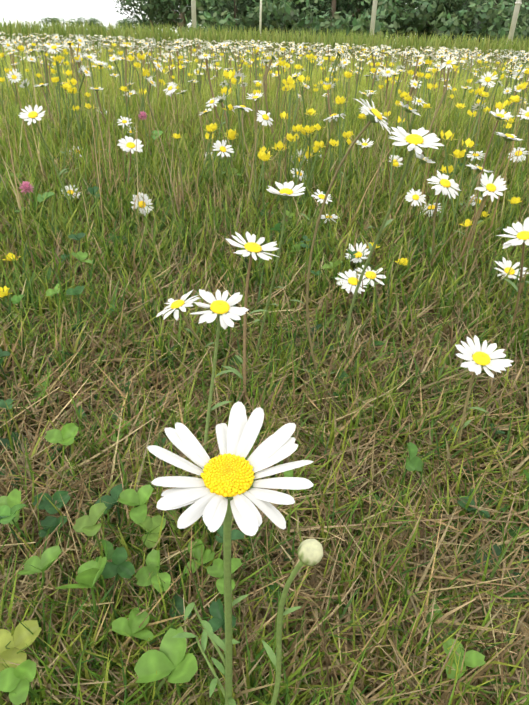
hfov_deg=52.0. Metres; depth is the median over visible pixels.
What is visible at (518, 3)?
fence post
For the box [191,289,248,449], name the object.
oxeye daisy
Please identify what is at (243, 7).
tree
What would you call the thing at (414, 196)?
oxeye daisy
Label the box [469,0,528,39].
tree
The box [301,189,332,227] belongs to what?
oxeye daisy
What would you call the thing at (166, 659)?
clover leaves
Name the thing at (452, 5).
tree
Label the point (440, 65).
oxeye daisies
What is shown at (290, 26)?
tree
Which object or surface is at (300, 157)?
oxeye daisy
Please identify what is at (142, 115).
red clover flower
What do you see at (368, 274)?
oxeye daisy
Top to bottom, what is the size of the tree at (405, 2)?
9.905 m
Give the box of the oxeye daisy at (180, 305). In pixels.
[156,290,214,361]
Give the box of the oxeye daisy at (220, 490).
[147,401,322,704]
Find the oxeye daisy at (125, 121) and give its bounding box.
[117,116,131,149]
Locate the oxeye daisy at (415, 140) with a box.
[345,126,443,340]
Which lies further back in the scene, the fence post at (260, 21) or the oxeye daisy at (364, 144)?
the fence post at (260, 21)
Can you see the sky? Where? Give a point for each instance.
(105, 10)
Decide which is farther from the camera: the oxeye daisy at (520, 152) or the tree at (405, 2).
the tree at (405, 2)
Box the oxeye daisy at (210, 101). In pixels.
[206,97,224,138]
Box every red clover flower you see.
[19,181,53,210]
[138,111,162,147]
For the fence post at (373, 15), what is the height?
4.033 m
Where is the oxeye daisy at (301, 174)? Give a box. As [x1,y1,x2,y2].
[290,168,305,186]
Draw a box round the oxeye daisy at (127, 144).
[117,136,143,204]
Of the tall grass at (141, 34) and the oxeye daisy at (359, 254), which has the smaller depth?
the oxeye daisy at (359, 254)
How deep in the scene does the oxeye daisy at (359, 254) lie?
0.80 m
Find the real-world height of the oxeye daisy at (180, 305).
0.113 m
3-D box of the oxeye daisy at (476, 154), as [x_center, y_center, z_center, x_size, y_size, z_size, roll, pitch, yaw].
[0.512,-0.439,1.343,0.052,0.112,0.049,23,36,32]
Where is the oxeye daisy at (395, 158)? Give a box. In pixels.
[386,155,402,176]
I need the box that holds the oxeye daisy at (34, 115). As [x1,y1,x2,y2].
[18,105,75,227]
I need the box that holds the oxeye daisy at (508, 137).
[463,132,522,266]
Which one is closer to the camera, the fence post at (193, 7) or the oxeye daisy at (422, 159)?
the oxeye daisy at (422, 159)
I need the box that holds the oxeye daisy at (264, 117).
[255,110,272,211]
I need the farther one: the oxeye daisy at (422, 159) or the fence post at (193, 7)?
the fence post at (193, 7)
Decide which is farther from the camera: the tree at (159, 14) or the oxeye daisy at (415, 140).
the tree at (159, 14)
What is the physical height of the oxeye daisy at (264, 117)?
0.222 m
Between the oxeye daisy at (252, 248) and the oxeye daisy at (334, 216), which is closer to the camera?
the oxeye daisy at (252, 248)
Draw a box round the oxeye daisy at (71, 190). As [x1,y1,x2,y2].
[60,185,79,204]
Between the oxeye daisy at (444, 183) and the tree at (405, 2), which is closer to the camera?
the oxeye daisy at (444, 183)
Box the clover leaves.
[0,129,528,704]
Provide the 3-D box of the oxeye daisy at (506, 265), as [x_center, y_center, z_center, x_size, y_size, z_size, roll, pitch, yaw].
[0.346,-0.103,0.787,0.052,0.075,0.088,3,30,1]
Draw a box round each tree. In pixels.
[40,16,68,25]
[68,16,93,29]
[85,17,107,29]
[113,0,179,30]
[120,14,140,32]
[132,18,150,28]
[134,0,233,29]
[188,0,253,29]
[223,0,257,33]
[243,0,322,33]
[256,0,349,33]
[296,0,406,27]
[357,0,414,33]
[384,0,493,38]
[455,0,528,40]
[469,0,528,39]
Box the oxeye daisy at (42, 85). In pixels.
[34,83,56,137]
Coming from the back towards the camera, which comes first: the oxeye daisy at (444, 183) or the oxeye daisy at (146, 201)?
the oxeye daisy at (146, 201)
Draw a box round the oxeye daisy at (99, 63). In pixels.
[93,60,107,116]
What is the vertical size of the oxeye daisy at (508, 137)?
0.231 m
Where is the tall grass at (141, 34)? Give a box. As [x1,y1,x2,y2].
[0,16,528,61]
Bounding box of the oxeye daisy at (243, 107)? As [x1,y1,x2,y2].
[233,105,254,181]
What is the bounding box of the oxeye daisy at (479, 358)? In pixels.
[449,335,513,462]
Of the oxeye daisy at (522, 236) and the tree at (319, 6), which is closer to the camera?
the oxeye daisy at (522, 236)
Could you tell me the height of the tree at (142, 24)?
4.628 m
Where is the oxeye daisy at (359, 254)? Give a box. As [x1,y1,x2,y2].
[345,242,369,270]
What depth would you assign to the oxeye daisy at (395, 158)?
1.26 m
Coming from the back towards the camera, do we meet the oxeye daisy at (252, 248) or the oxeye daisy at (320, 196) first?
the oxeye daisy at (320, 196)
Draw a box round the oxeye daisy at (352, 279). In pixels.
[335,269,367,321]
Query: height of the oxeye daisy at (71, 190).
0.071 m
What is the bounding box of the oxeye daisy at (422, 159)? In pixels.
[407,152,435,188]
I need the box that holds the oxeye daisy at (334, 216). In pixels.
[319,214,337,229]
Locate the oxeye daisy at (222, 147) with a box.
[212,140,233,213]
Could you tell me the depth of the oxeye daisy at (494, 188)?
0.71 m
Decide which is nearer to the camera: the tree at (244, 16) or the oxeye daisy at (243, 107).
the oxeye daisy at (243, 107)
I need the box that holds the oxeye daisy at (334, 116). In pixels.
[324,113,347,208]
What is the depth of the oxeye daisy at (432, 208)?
1.04 m
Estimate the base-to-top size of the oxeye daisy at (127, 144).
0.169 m
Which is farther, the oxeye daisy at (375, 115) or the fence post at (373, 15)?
the fence post at (373, 15)
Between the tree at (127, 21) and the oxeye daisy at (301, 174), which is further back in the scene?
the tree at (127, 21)
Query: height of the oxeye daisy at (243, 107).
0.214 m
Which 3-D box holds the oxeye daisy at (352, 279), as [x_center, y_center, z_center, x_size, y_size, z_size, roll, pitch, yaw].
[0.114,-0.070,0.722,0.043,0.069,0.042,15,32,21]
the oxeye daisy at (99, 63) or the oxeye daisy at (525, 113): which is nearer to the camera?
the oxeye daisy at (525, 113)
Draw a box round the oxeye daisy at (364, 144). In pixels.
[352,138,373,174]
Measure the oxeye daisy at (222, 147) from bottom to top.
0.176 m
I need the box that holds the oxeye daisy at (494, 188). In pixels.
[447,173,506,283]
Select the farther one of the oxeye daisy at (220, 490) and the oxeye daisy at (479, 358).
the oxeye daisy at (479, 358)
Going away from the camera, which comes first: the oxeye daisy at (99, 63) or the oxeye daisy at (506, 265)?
the oxeye daisy at (506, 265)
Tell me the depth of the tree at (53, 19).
157.32 m
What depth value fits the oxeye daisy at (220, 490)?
0.17 m
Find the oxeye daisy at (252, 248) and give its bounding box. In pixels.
[223,232,278,414]
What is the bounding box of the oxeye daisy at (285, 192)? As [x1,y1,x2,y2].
[254,181,305,355]
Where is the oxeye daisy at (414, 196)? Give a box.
[405,189,425,219]
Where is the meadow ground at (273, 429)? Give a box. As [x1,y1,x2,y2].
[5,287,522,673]
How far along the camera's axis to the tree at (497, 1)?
49.65 m
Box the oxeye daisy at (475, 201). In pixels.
[470,194,485,206]
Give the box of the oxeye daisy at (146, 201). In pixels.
[124,192,152,219]
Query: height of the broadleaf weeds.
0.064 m
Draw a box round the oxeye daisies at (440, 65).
[0,32,528,154]
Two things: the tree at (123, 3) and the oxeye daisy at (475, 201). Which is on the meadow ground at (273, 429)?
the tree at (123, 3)
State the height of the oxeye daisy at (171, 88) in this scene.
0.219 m
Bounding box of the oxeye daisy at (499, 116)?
[473,108,513,219]
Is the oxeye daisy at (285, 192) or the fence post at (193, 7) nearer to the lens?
the oxeye daisy at (285, 192)
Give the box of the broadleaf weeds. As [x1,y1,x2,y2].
[0,182,528,702]
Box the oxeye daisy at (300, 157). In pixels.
[291,151,307,163]
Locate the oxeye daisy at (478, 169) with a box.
[462,163,491,224]
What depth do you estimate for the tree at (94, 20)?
161.39 m
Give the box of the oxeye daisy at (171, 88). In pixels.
[163,82,177,133]
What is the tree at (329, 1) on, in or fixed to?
on the meadow ground at (273, 429)
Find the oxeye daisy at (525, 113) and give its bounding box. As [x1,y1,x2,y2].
[517,107,528,170]
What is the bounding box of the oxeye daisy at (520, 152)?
[508,147,528,169]
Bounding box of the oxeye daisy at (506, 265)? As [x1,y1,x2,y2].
[494,257,528,284]
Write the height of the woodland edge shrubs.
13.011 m
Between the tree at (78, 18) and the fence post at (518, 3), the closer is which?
the fence post at (518, 3)
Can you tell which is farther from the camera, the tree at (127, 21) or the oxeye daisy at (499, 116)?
the tree at (127, 21)
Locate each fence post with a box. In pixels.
[191,0,196,32]
[259,0,261,33]
[369,0,377,35]
[507,0,521,41]
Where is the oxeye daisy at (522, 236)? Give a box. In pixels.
[497,217,528,332]
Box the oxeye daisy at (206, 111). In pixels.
[199,108,218,140]
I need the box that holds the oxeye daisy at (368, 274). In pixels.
[355,265,385,287]
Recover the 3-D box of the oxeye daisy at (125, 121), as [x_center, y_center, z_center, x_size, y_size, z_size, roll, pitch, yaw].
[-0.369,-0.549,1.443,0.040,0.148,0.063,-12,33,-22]
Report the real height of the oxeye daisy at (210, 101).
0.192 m
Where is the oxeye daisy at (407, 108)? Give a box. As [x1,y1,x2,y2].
[381,102,420,192]
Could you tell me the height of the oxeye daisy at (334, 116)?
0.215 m
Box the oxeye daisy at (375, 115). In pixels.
[291,98,390,388]
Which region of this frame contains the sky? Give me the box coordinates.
[0,0,415,38]
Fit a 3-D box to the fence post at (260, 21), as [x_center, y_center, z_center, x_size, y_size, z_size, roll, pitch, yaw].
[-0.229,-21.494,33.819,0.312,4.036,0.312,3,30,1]
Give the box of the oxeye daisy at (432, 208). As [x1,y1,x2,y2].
[420,203,451,221]
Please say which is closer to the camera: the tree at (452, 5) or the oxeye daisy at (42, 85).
the oxeye daisy at (42, 85)
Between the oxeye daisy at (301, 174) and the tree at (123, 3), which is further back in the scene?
the tree at (123, 3)
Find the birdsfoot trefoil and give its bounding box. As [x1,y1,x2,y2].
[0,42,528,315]
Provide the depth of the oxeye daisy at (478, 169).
0.99 m
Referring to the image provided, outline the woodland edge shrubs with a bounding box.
[166,0,528,45]
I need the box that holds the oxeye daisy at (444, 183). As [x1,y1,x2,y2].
[427,171,460,264]
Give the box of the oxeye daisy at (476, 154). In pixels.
[464,151,484,177]
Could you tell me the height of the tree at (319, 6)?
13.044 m

